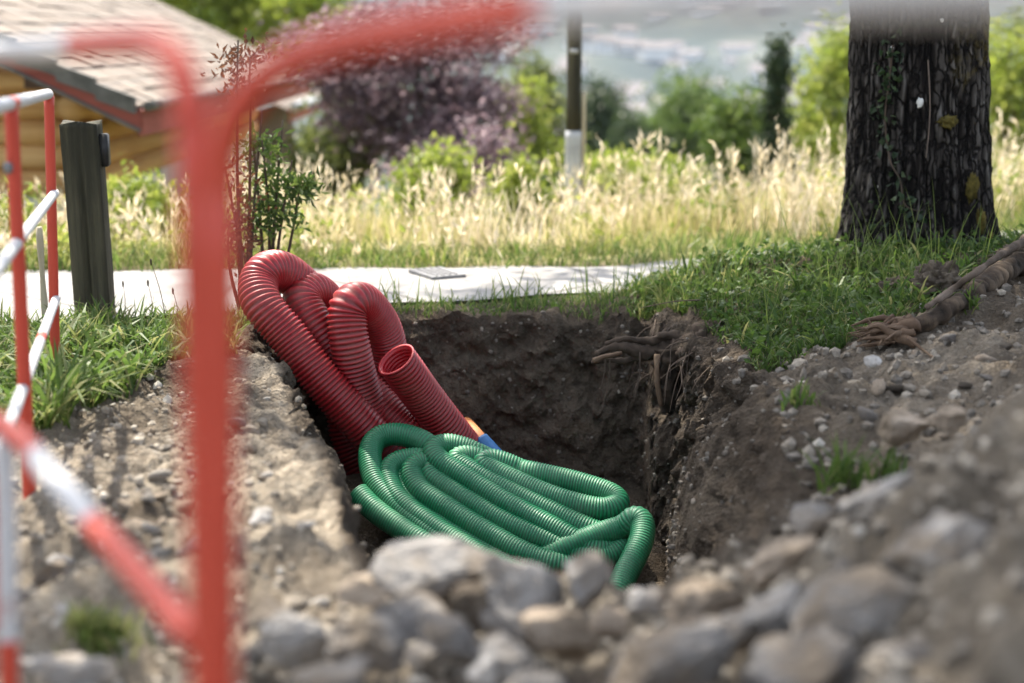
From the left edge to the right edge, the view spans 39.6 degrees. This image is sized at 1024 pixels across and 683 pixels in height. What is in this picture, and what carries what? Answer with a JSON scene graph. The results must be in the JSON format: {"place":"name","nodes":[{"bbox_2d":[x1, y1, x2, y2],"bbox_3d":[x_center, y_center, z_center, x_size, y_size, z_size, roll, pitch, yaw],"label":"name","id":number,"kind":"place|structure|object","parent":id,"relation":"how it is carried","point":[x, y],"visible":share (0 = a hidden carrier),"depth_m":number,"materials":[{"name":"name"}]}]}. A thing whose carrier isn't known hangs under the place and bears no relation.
{"place":"outdoors","nodes":[
{"label":"outdoors","id":0,"kind":"place"},
{"bbox_2d":[0,230,1021,321],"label":"path","id":1,"kind":"structure","parent":0,"point":[136,287],"depth_m":5.85,"materials":[{"name":"concrete"}]},
{"bbox_2d":[200,28,280,312],"bbox_3d":[-0.990,-0.616,5.252,0.314,1.066,0.387,0,12,0],"label":"sapling","id":2,"kind":"object","parent":1,"relation":"on","point":[249,238],"visible":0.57,"depth_m":5.23,"materials":[{"name":"red plant"}]},
{"bbox_2d":[238,120,330,294],"bbox_3d":[-0.886,-0.461,5.329,0.358,0.733,0.367,8,14,33],"label":"sapling","id":3,"kind":"object","parent":1,"relation":"on","point":[298,187],"visible":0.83,"depth_m":5.29,"materials":[{"name":"green plant"}]},
{"bbox_2d":[408,267,465,279],"bbox_3d":[-0.319,-0.292,6.041,0.160,0.018,0.240,-6,14,-28],"label":"drain cover","id":4,"kind":"object","parent":1,"relation":"on","point":[433,273],"visible":1,"depth_m":6.00,"materials":[{"name":"metal"}]},
{"bbox_2d":[0,107,1023,270],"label":"meadow grass","id":5,"kind":"structure","parent":0,"point":[679,213],"depth_m":7.50,"materials":[{"name":"plant"}]},
{"bbox_2d":[7,149,1023,682],"bbox_3d":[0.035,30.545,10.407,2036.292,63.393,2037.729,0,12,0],"label":"ground","id":6,"kind":"structure","parent":0,"point":[309,477],"depth_m":3.65,"materials":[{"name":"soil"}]},
{"bbox_2d":[0,89,60,498],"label":"barrier","id":7,"kind":"object","parent":6,"relation":"on","point":[27,360],"visible":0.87,"depth_m":3.07,"materials":[{"name":"metal"}]},
{"bbox_2d":[36,227,47,320],"bbox_3d":[-1.621,-0.187,4.919,0.024,0.420,0.024,-5,13,-22],"label":"stake","id":8,"kind":"object","parent":6,"relation":"on","point":[40,254],"visible":0.72,"depth_m":4.90,"materials":[{"name":"grey wood"}]},
{"bbox_2d":[32,559,78,586],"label":"stone","id":9,"kind":"object","parent":6,"relation":"on","point":[49,572],"visible":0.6,"depth_m":2.67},
{"bbox_2d":[45,554,75,565],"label":"stone","id":10,"kind":"object","parent":6,"relation":"on","point":[52,558],"visible":0.55,"depth_m":2.76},
{"bbox_2d":[54,603,76,618],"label":"stone","id":11,"kind":"object","parent":6,"relation":"on","point":[60,607],"visible":0.46,"depth_m":2.42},
{"bbox_2d":[19,652,116,682],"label":"boulder","id":12,"kind":"object","parent":6,"relation":"on","point":[75,667],"visible":1,"depth_m":2.13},
{"bbox_2d":[59,120,115,318],"bbox_3d":[-1.517,-0.414,5.127,0.160,0.760,0.137,-1,12,-6],"label":"timber post","id":13,"kind":"object","parent":6,"relation":"on","point":[85,153],"visible":0.85,"depth_m":5.06,"materials":[{"name":"grey wood"}]},
{"bbox_2d":[52,594,153,667],"bbox_3d":[-0.674,0.475,2.348,0.152,0.113,0.169,0,12,0],"label":"weed tuft","id":14,"kind":"object","parent":6,"relation":"on","point":[91,629],"visible":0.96,"depth_m":2.33,"materials":[{"name":"green plant"}]},
{"bbox_2d":[0,25,208,682],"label":"barrier","id":15,"kind":"object","parent":6,"relation":"on","point":[170,55],"visible":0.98,"depth_m":1.17,"materials":[{"name":"metal"}]},
{"bbox_2d":[64,153,177,240],"bbox_3d":[-2.132,-0.708,8.153,0.908,0.726,0.992,0,12,0],"label":"bush","id":16,"kind":"object","parent":6,"relation":"on","point":[155,199],"visible":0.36,"depth_m":8.02,"materials":[{"name":"green plant"}]},
{"bbox_2d":[114,499,133,511],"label":"stone","id":17,"kind":"object","parent":6,"relation":"on","point":[125,505],"visible":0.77,"depth_m":3.00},
{"bbox_2d":[122,518,144,532],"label":"stone","id":18,"kind":"object","parent":6,"relation":"on","point":[133,524],"visible":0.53,"depth_m":2.87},
{"bbox_2d":[0,0,310,229],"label":"house","id":19,"kind":"structure","parent":6,"relation":"on","point":[127,101],"depth_m":10.03,"materials":[{"name":"tile"}]},
{"bbox_2d":[147,469,173,481],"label":"stone","id":20,"kind":"object","parent":6,"relation":"on","point":[160,475],"visible":1,"depth_m":3.25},
{"bbox_2d":[150,547,170,556],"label":"stone","id":21,"kind":"object","parent":6,"relation":"on","point":[160,552],"visible":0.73,"depth_m":2.75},
{"bbox_2d":[176,658,190,670],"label":"stone","id":22,"kind":"object","parent":6,"relation":"on","point":[183,663],"visible":0.59,"depth_m":2.22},
{"bbox_2d":[239,642,263,663],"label":"stone","id":23,"kind":"object","parent":6,"relation":"on","point":[251,653],"visible":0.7,"depth_m":2.21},
{"bbox_2d":[156,0,364,52],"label":"tree","id":24,"kind":"object","parent":6,"relation":"on","point":[233,18],"visible":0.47,"depth_m":23.65,"materials":[{"name":"green plant"}]},
{"bbox_2d":[249,512,273,526],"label":"stone","id":25,"kind":"object","parent":6,"relation":"on","point":[256,518],"visible":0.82,"depth_m":2.93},
{"bbox_2d":[238,591,288,629],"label":"boulder","id":26,"kind":"object","parent":6,"relation":"on","point":[258,609],"visible":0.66,"depth_m":2.19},
{"bbox_2d":[251,88,329,204],"bbox_3d":[-3.614,-2.656,19.320,2.072,3.062,4.200,0,12,0],"label":"annex","id":27,"kind":"object","parent":6,"relation":"on","point":[275,114],"visible":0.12,"depth_m":18.87,"materials":[{"name":"tile"}]},
{"bbox_2d":[257,610,329,668],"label":"boulder","id":28,"kind":"object","parent":6,"relation":"on","point":[291,639],"visible":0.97,"depth_m":2.12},
{"bbox_2d":[310,597,331,607],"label":"stone","id":29,"kind":"object","parent":6,"relation":"on","point":[323,602],"visible":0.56,"depth_m":2.60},
{"bbox_2d":[238,250,405,459],"bbox_3d":[-0.524,0.196,4.898,0.749,1.008,0.526,7,14,28],"label":"corrugated pipe","id":30,"kind":"object","parent":6,"relation":"on","point":[266,277],"visible":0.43,"depth_m":4.75,"materials":[{"name":"red plastic"}]},
{"bbox_2d":[287,655,370,682],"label":"boulder","id":31,"kind":"object","parent":6,"relation":"on","point":[352,669],"visible":1,"depth_m":1.94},
{"bbox_2d":[260,73,412,235],"bbox_3d":[-1.677,-1.741,13.727,1.534,2.150,1.539,0,12,0],"label":"bush","id":32,"kind":"object","parent":6,"relation":"on","point":[337,161],"visible":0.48,"depth_m":13.39,"materials":[{"name":"green plant"}]},
{"bbox_2d":[282,272,426,475],"bbox_3d":[-0.330,0.212,4.992,0.903,0.898,0.416,4,13,17],"label":"corrugated pipe","id":33,"kind":"object","parent":6,"relation":"on","point":[307,298],"visible":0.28,"depth_m":4.88,"materials":[{"name":"red plastic"}]},
{"bbox_2d":[335,573,392,608],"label":"boulder","id":34,"kind":"object","parent":6,"relation":"on","point":[364,590],"visible":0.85,"depth_m":2.22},
{"bbox_2d":[324,615,407,676],"bbox_3d":[-0.210,0.445,2.095,0.127,0.092,0.066,-5,13,-21],"label":"boulder","id":35,"kind":"object","parent":6,"relation":"on","point":[380,641],"visible":0.88,"depth_m":2.08,"materials":[{"name":"stone"}]},
{"bbox_2d":[327,281,406,419],"bbox_3d":[-0.364,0.244,5.005,0.529,0.946,0.388,0,12,0],"label":"corrugated pipe","id":36,"kind":"object","parent":6,"relation":"on","point":[366,331],"visible":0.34,"depth_m":4.80,"materials":[{"name":"red plastic"}]},
{"bbox_2d":[255,0,553,233],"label":"purple shrub","id":37,"kind":"object","parent":6,"relation":"on","point":[455,114],"visible":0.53,"depth_m":12.45,"materials":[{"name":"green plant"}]},
{"bbox_2d":[368,591,449,643],"bbox_3d":[-0.154,0.425,2.155,0.127,0.084,0.088,0,12,0],"label":"boulder","id":38,"kind":"object","parent":6,"relation":"on","point":[404,612],"visible":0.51,"depth_m":2.14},
{"bbox_2d":[402,644,435,671],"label":"boulder","id":39,"kind":"object","parent":6,"relation":"on","point":[416,658],"visible":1,"depth_m":1.99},
{"bbox_2d":[368,535,486,609],"bbox_3d":[-0.132,0.384,2.280,0.188,0.136,0.139,0,12,0],"label":"boulder","id":40,"kind":"object","parent":6,"relation":"on","point":[439,568],"visible":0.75,"depth_m":2.25,"materials":[{"name":"stone"}]},
{"bbox_2d":[378,344,477,441],"bbox_3d":[-0.219,0.307,4.907,0.541,0.651,0.154,-9,15,-37],"label":"corrugated pipe","id":41,"kind":"object","parent":6,"relation":"on","point":[414,384],"visible":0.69,"depth_m":4.77,"materials":[{"name":"red plastic"}]},
{"bbox_2d":[377,129,495,233],"bbox_3d":[-0.554,-0.902,9.416,0.689,0.997,0.980,6,13,27],"label":"bush","id":42,"kind":"object","parent":6,"relation":"on","point":[436,158],"visible":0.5,"depth_m":9.33,"materials":[{"name":"green plant"}]},
{"bbox_2d":[416,609,480,662],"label":"boulder","id":43,"kind":"object","parent":6,"relation":"on","point":[445,638],"visible":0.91,"depth_m":2.06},
{"bbox_2d":[447,578,488,631],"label":"boulder","id":44,"kind":"object","parent":6,"relation":"on","point":[469,602],"visible":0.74,"depth_m":2.16,"materials":[{"name":"stone"}]},
{"bbox_2d":[465,655,495,682],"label":"boulder","id":45,"kind":"object","parent":6,"relation":"on","point":[482,670],"visible":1,"depth_m":1.97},
{"bbox_2d":[464,417,500,450],"bbox_3d":[-0.095,0.391,4.997,0.117,0.167,0.385,-8,14,-32],"label":"conduit","id":46,"kind":"object","parent":6,"relation":"on","point":[486,439],"visible":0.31,"depth_m":4.93,"materials":[{"name":"plastic"}]},
{"bbox_2d":[351,423,654,590],"bbox_3d":[-0.014,0.541,4.593,1.023,0.474,0.596,5,13,24],"label":"hose coil","id":47,"kind":"object","parent":6,"relation":"on","point":[487,499],"visible":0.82,"depth_m":4.50,"materials":[{"name":"green plastic"}]},
{"bbox_2d":[475,632,536,682],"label":"boulder","id":48,"kind":"object","parent":6,"relation":"on","point":[511,659],"visible":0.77,"depth_m":1.98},
{"bbox_2d":[0,174,1023,432],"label":"grass","id":49,"kind":"structure","parent":6,"relation":"on","point":[108,354],"depth_m":5.08,"materials":[{"name":"plant"}]},
{"bbox_2d":[469,122,564,235],"bbox_3d":[0.009,-0.963,9.592,0.773,1.052,0.738,0,12,0],"label":"bush","id":50,"kind":"object","parent":6,"relation":"on","point":[530,169],"visible":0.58,"depth_m":9.54,"materials":[{"name":"green plant"}]},
{"bbox_2d":[480,552,564,657],"bbox_3d":[0.013,0.413,2.220,0.118,0.176,0.152,4,13,18],"label":"boulder","id":51,"kind":"object","parent":6,"relation":"on","point":[516,589],"visible":0.68,"depth_m":2.18,"materials":[{"name":"stone"}]},
{"bbox_2d":[488,66,566,211],"bbox_3d":[0.074,-1.654,13.810,1.132,1.990,1.381,0,12,0],"label":"bush","id":52,"kind":"object","parent":6,"relation":"on","point":[536,126],"visible":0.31,"depth_m":13.73,"materials":[{"name":"green plant"}]},
{"bbox_2d":[481,38,592,184],"bbox_3d":[0.537,-4.062,29.771,2.426,4.528,2.319,0,12,0],"label":"tree","id":53,"kind":"object","parent":6,"relation":"on","point":[560,101],"visible":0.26,"depth_m":29.38,"materials":[{"name":"green plant"}]},
{"bbox_2d":[509,668,565,682],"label":"boulder","id":54,"kind":"object","parent":6,"relation":"on","point":[530,675],"visible":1,"depth_m":1.92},
{"bbox_2d":[498,152,603,234],"bbox_3d":[0.267,-0.914,10.262,0.808,0.916,0.848,0,12,0],"label":"bush","id":55,"kind":"object","parent":6,"relation":"on","point":[548,184],"visible":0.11,"depth_m":10.09,"materials":[{"name":"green plant"}]},
{"bbox_2d":[520,606,599,661],"bbox_3d":[0.070,0.443,2.122,0.124,0.097,0.066,-6,14,-27],"label":"boulder","id":56,"kind":"object","parent":6,"relation":"on","point":[563,632],"visible":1,"depth_m":2.10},
{"bbox_2d":[565,28,585,220],"bbox_3d":[0.390,-3.700,8.413,0.109,6.661,0.108,-7,14,-31],"label":"utility pole","id":57,"kind":"object","parent":6,"relation":"on","point":[574,144],"visible":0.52,"depth_m":8.87,"materials":[{"name":"metal"}]},
{"bbox_2d":[562,663,613,682],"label":"boulder","id":58,"kind":"object","parent":6,"relation":"on","point":[598,674],"visible":0.76,"depth_m":1.94,"materials":[{"name":"stone"}]},
{"bbox_2d":[564,550,613,609],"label":"boulder","id":59,"kind":"object","parent":6,"relation":"on","point":[589,574],"visible":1,"depth_m":2.23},
{"bbox_2d":[560,69,650,171],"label":"tree","id":60,"kind":"object","parent":6,"relation":"on","point":[601,107],"visible":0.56,"depth_m":43.12,"materials":[{"name":"green plant"}]},
{"bbox_2d":[589,604,628,637],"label":"boulder","id":61,"kind":"object","parent":6,"relation":"on","point":[607,621],"visible":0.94,"depth_m":2.18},
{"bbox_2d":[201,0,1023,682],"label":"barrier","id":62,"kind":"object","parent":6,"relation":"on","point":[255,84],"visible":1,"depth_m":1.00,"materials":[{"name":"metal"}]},
{"bbox_2d":[590,105,673,162],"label":"tree","id":63,"kind":"object","parent":6,"relation":"on","point":[625,129],"visible":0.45,"depth_m":41.41,"materials":[{"name":"green plant"}]},
{"bbox_2d":[561,138,724,217],"bbox_3d":[0.870,-1.032,10.686,1.510,1.019,0.993,-11,16,-41],"label":"bush","id":64,"kind":"object","parent":6,"relation":"on","point":[595,164],"visible":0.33,"depth_m":10.43,"materials":[{"name":"yellow plant"}]},
{"bbox_2d":[627,587,665,614],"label":"boulder","id":65,"kind":"object","parent":6,"relation":"on","point":[645,601],"visible":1,"depth_m":2.22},
{"bbox_2d":[591,299,722,419],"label":"torn roots","id":66,"kind":"object","parent":6,"relation":"on","point":[661,356],"visible":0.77,"depth_m":4.93,"materials":[{"name":"brown plant"}]},
{"bbox_2d":[616,58,737,194],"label":"tree","id":67,"kind":"object","parent":6,"relation":"on","point":[676,111],"visible":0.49,"depth_m":44.81,"materials":[{"name":"green plant"}]},
{"bbox_2d":[607,616,747,682],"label":"boulder","id":68,"kind":"object","parent":6,"relation":"on","point":[696,651],"visible":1,"depth_m":1.89,"materials":[{"name":"stone"}]},
{"bbox_2d":[666,578,747,623],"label":"boulder","id":69,"kind":"object","parent":6,"relation":"on","point":[693,599],"visible":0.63,"depth_m":2.15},
{"bbox_2d":[688,73,803,205],"bbox_3d":[2.494,-1.911,15.341,1.206,1.948,1.373,0,12,0],"label":"tree","id":70,"kind":"object","parent":6,"relation":"on","point":[733,126],"visible":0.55,"depth_m":15.20,"materials":[{"name":"green plant"}]},
{"bbox_2d":[721,582,802,653],"bbox_3d":[0.374,0.412,2.080,0.164,0.103,0.082,-4,13,-20],"label":"boulder","id":71,"kind":"object","parent":6,"relation":"on","point":[761,617],"visible":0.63,"depth_m":2.05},
{"bbox_2d":[741,21,802,207],"bbox_3d":[2.688,-2.074,14.483,0.574,2.328,0.612,10,15,39],"label":"conifer","id":72,"kind":"object","parent":6,"relation":"on","point":[777,68],"visible":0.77,"depth_m":14.36,"materials":[{"name":"green plant"}]},
{"bbox_2d":[742,535,815,588],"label":"boulder","id":73,"kind":"object","parent":6,"relation":"on","point":[771,563],"visible":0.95,"depth_m":2.24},
{"bbox_2d":[770,515,794,535],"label":"stone","id":74,"kind":"object","parent":6,"relation":"on","point":[775,529],"visible":0.68,"depth_m":2.82,"materials":[{"name":"stone"}]},
{"bbox_2d":[740,625,857,682],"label":"boulder","id":75,"kind":"object","parent":6,"relation":"on","point":[824,654],"visible":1,"depth_m":1.87,"materials":[{"name":"stone"}]},
{"bbox_2d":[753,17,849,196],"bbox_3d":[3.508,-2.417,15.742,1.852,2.787,2.075,0,12,0],"label":"tree","id":76,"kind":"object","parent":6,"relation":"on","point":[832,91],"visible":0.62,"depth_m":15.61,"materials":[{"name":"green plant"}]},
{"bbox_2d":[778,377,828,411],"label":"weed tuft","id":77,"kind":"object","parent":6,"relation":"on","point":[793,394],"visible":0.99,"depth_m":3.71,"materials":[{"name":"green plant"}]},
{"bbox_2d":[790,501,838,537],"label":"boulder","id":78,"kind":"object","parent":6,"relation":"on","point":[807,518],"visible":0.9,"depth_m":2.45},
{"bbox_2d":[791,427,885,494],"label":"weed tuft","id":79,"kind":"object","parent":6,"relation":"on","point":[840,468],"visible":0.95,"depth_m":3.15,"materials":[{"name":"green plant"}]},
{"bbox_2d":[831,558,854,573],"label":"stone","id":80,"kind":"object","parent":6,"relation":"on","point":[839,565],"visible":0.41,"depth_m":2.05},
{"bbox_2d":[839,662,855,682],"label":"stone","id":81,"kind":"object","parent":6,"relation":"on","point":[845,677],"visible":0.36,"depth_m":1.87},
{"bbox_2d":[787,565,913,641],"bbox_3d":[0.466,0.368,1.976,0.174,0.116,0.121,-2,12,-12],"label":"boulder","id":82,"kind":"object","parent":6,"relation":"on","point":[846,604],"visible":0.71,"depth_m":1.93,"materials":[{"name":"stone"}]},
{"bbox_2d":[848,665,868,682],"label":"stone","id":83,"kind":"object","parent":6,"relation":"on","point":[858,675],"visible":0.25,"depth_m":1.85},
{"bbox_2d":[857,406,877,421],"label":"stone","id":84,"kind":"object","parent":6,"relation":"on","point":[865,414],"visible":1,"depth_m":3.50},
{"bbox_2d":[864,355,881,367],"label":"stone","id":85,"kind":"object","parent":6,"relation":"on","point":[872,361],"visible":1,"depth_m":3.84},
{"bbox_2d":[838,470,912,519],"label":"boulder","id":86,"kind":"object","parent":6,"relation":"on","point":[874,494],"visible":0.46,"depth_m":2.22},
{"bbox_2d":[871,379,885,395],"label":"stone","id":87,"kind":"object","parent":6,"relation":"on","point":[878,386],"visible":1,"depth_m":3.76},
{"bbox_2d":[860,445,907,483],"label":"weed tuft","id":88,"kind":"object","parent":6,"relation":"on","point":[893,469],"visible":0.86,"depth_m":3.11,"materials":[{"name":"green plant"}]},
{"bbox_2d":[876,275,907,295],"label":"clod","id":89,"kind":"object","parent":6,"relation":"on","point":[881,283],"visible":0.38,"depth_m":4.89,"materials":[{"name":"soil"}]},
{"bbox_2d":[858,638,932,666],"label":"boulder","id":90,"kind":"object","parent":6,"relation":"on","point":[912,652],"visible":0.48,"depth_m":1.83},
{"bbox_2d":[877,408,933,447],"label":"stone","id":91,"kind":"object","parent":6,"relation":"on","point":[900,427],"visible":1,"depth_m":3.08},
{"bbox_2d":[835,14,1001,252],"bbox_3d":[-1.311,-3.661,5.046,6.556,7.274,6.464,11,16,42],"label":"tree","id":92,"kind":"object","parent":6,"relation":"on","point":[918,116],"visible":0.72,"depth_m":5.37,"materials":[{"name":"brown plant"}]},
{"bbox_2d":[848,234,1023,348],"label":"root log","id":93,"kind":"object","parent":6,"relation":"on","point":[993,272],"visible":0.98,"depth_m":4.27,"materials":[{"name":"brown wood"}]},
{"bbox_2d":[879,508,993,576],"bbox_3d":[0.609,0.314,1.980,0.124,0.149,0.154,-10,16,-40],"label":"boulder","id":94,"kind":"object","parent":6,"relation":"on","point":[944,537],"visible":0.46,"depth_m":1.96,"materials":[{"name":"stone"}]},
{"bbox_2d":[908,259,964,298],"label":"clod","id":95,"kind":"object","parent":6,"relation":"on","point":[945,276],"visible":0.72,"depth_m":4.56,"materials":[{"name":"soil"}]},
{"bbox_2d":[932,404,967,435],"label":"stone","id":96,"kind":"object","parent":6,"relation":"on","point":[948,420],"visible":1,"depth_m":3.03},
{"bbox_2d":[953,278,982,314],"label":"weed tuft","id":97,"kind":"object","parent":6,"relation":"on","point":[975,304],"visible":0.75,"depth_m":4.36,"materials":[{"name":"green plant"}]},
{"bbox_2d":[989,14,1023,184],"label":"tree","id":98,"kind":"object","parent":6,"relation":"on","point":[1006,71],"visible":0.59,"depth_m":14.21,"materials":[{"name":"green plant"}]},
{"bbox_2d":[191,0,1023,176],"bbox_3d":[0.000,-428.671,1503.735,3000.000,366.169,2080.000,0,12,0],"label":"hillside","id":99,"kind":"structure","parent":0,"point":[708,37],"depth_m":1172.21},
{"bbox_2d":[496,46,532,62],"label":"town house","id":100,"kind":"structure","parent":99,"relation":"on","point":[529,56],"depth_m":1143.02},
{"bbox_2d":[582,32,608,52],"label":"town house","id":101,"kind":"structure","parent":99,"relation":"on","point":[594,43],"depth_m":1162.80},
{"bbox_2d":[585,33,615,54],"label":"town house","id":102,"kind":"structure","parent":99,"relation":"on","point":[610,45],"depth_m":1165.12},
{"bbox_2d":[610,25,638,38],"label":"town house","id":103,"kind":"structure","parent":99,"relation":"on","point":[626,31],"depth_m":1223.56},
{"bbox_2d":[616,88,643,101],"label":"town house","id":104,"kind":"structure","parent":99,"relation":"on","point":[632,92],"depth_m":1017.43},
{"bbox_2d":[614,82,649,94],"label":"town house","id":105,"kind":"structure","parent":99,"relation":"on","point":[636,85],"depth_m":1041.15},
{"bbox_2d":[615,39,649,53],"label":"town house","id":106,"kind":"structure","parent":99,"relation":"on","point":[624,46],"depth_m":1181.59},
{"bbox_2d":[634,41,672,59],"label":"town house","id":107,"kind":"structure","parent":99,"relation":"on","point":[653,50],"depth_m":1163.63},
{"bbox_2d":[658,60,687,75],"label":"town house","id":108,"kind":"structure","parent":99,"relation":"on","point":[682,65],"depth_m":1116.22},
{"bbox_2d":[661,39,685,54],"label":"town house","id":109,"kind":"structure","parent":99,"relation":"on","point":[676,44],"depth_m":1184.10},
{"bbox_2d":[676,49,705,59],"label":"town house","id":110,"kind":"structure","parent":99,"relation":"on","point":[689,54],"depth_m":1168.53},
{"bbox_2d":[687,78,730,94],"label":"town house","id":111,"kind":"structure","parent":99,"relation":"on","point":[719,80],"depth_m":1067.64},
{"bbox_2d":[717,42,755,55],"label":"town house","id":112,"kind":"structure","parent":99,"relation":"on","point":[732,48],"depth_m":1178.51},
{"bbox_2d":[749,63,765,83],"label":"town house","id":113,"kind":"structure","parent":99,"relation":"on","point":[754,68],"depth_m":1082.08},
{"bbox_2d":[787,39,815,54],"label":"town house","id":114,"kind":"structure","parent":99,"relation":"on","point":[806,44],"depth_m":1115.21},
{"bbox_2d":[803,20,825,33],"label":"town house","id":115,"kind":"structure","parent":99,"relation":"on","point":[811,25],"depth_m":1208.47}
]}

